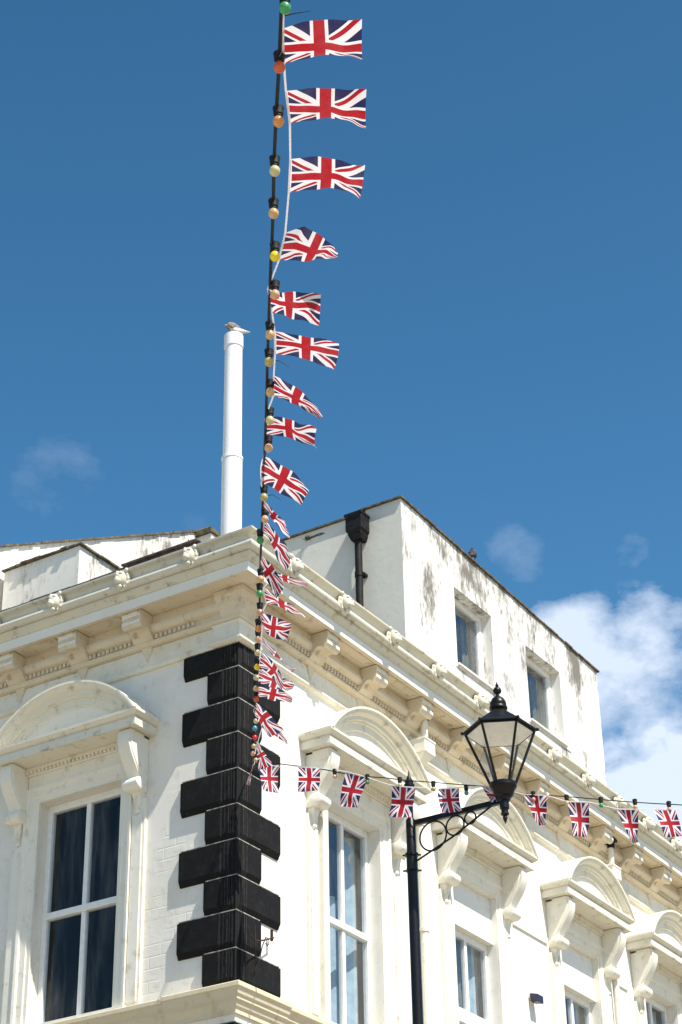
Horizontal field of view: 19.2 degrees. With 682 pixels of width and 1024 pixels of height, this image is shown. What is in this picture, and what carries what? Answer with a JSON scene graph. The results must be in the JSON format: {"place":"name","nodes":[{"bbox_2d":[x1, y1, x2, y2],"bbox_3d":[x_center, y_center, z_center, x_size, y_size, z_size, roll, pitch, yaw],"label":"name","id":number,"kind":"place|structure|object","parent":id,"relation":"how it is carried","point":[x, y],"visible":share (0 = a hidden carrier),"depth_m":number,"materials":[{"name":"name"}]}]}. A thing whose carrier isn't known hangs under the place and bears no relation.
{"place":"outdoors","nodes":[
{"label":"outdoors","id":0,"kind":"place"},
{"bbox_2d":[0,331,681,1023],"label":"corner building","id":1,"kind":"structure","parent":0,"point":[162,861],"depth_m":17.68,"materials":[{"name":"paint"}]},
{"bbox_2d":[0,680,160,1023],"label":"window","id":2,"kind":"structure","parent":1,"relation":"in","point":[76,736],"depth_m":16.87,"materials":[{"name":"white paint"}]},
{"bbox_2d":[226,322,249,333],"bbox_3d":[-1.063,-1.862,20.761,0.289,0.140,0.073,13,-34,-22],"label":"seagull","id":3,"kind":"object","parent":1,"relation":"on","point":[231,326],"visible":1,"depth_m":20.73,"materials":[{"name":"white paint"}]},
{"bbox_2d":[250,925,274,975],"bbox_3d":[-0.612,3.390,15.590,0.034,0.470,0.420,-13,-33,19],"label":"wall bracket","id":4,"kind":"object","parent":1,"relation":"attached to","point":[271,938],"depth_m":15.53,"materials":[{"name":"metal"}]},
{"bbox_2d":[251,0,309,767],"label":"festoon lights","id":5,"kind":"object","parent":1,"relation":"attached to","point":[278,109],"visible":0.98,"depth_m":7.48,"materials":[{"name":"black plastic"}]},
{"bbox_2d":[247,14,365,784],"bbox_3d":[-0.325,0.222,10.759,0.294,2.422,11.078,1,-31,-3],"label":"flag bunting","id":6,"kind":"object","parent":5,"relation":"hanging from","point":[305,40],"visible":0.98,"depth_m":7.17,"materials":[{"name":"fabric"}]},
{"bbox_2d":[298,706,432,1023],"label":"window","id":7,"kind":"structure","parent":1,"relation":"in","point":[360,740],"depth_m":17.36,"materials":[{"name":"white paint"}]},
{"bbox_2d":[253,757,681,810],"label":"festoon lights","id":8,"kind":"object","parent":1,"relation":"attached to","point":[533,799],"visible":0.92,"depth_m":14.77,"materials":[{"name":"black plastic"}]},
{"bbox_2d":[260,765,681,842],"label":"flag bunting","id":9,"kind":"object","parent":8,"relation":"hanging from","point":[402,800],"visible":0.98,"depth_m":14.75,"materials":[{"name":"fabric"}]},
{"bbox_2d":[468,548,476,559],"bbox_3d":[1.467,0.461,22.631,0.097,0.200,0.217,-7,-31,10],"label":"pigeon","id":10,"kind":"object","parent":1,"relation":"on","point":[472,552],"visible":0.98,"depth_m":22.63,"materials":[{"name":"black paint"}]},
{"bbox_2d":[454,598,495,694],"bbox_3d":[1.362,1.466,22.078,0.355,0.980,1.010,-19,-35,27],"label":"attic window","id":11,"kind":"structure","parent":1,"relation":"in","point":[465,665],"depth_m":22.35,"materials":[{"name":"white paint"}]},
{"bbox_2d":[431,787,538,1023],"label":"window","id":12,"kind":"structure","parent":1,"relation":"in","point":[495,857],"depth_m":19.07,"materials":[{"name":"white paint"}]},
{"bbox_2d":[529,993,543,1004],"bbox_3d":[1.876,4.682,19.458,0.108,0.104,0.119,-19,-35,27],"label":"security light","id":13,"kind":"object","parent":1,"relation":"attached to","point":[535,998],"visible":1,"depth_m":19.42,"materials":[{"name":"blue plastic"}]},
{"bbox_2d":[526,656,571,752],"bbox_3d":[2.250,2.184,23.268,0.355,0.980,1.030,-19,-35,27],"label":"attic window","id":14,"kind":"structure","parent":1,"relation":"in","point":[535,720],"depth_m":23.54,"materials":[{"name":"white paint"}]},
{"bbox_2d":[539,856,635,1023],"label":"window","id":15,"kind":"structure","parent":1,"relation":"in","point":[588,909],"depth_m":20.75,"materials":[{"name":"white paint"}]},
{"bbox_2d":[626,910,681,1023],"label":"window","id":16,"kind":"structure","parent":1,"relation":"in","point":[654,943],"depth_m":22.04,"materials":[{"name":"white paint"}]},
{"bbox_2d":[0,0,681,840],"label":"sky","id":17,"kind":"structure","parent":0,"point":[501,296],"materials":[{"name":"blue"}]},
{"bbox_2d":[402,681,538,1023],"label":"street lamp","id":18,"kind":"object","parent":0,"point":[498,725],"visible":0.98,"depth_m":14.68,"materials":[{"name":"black metal"}]}
]}

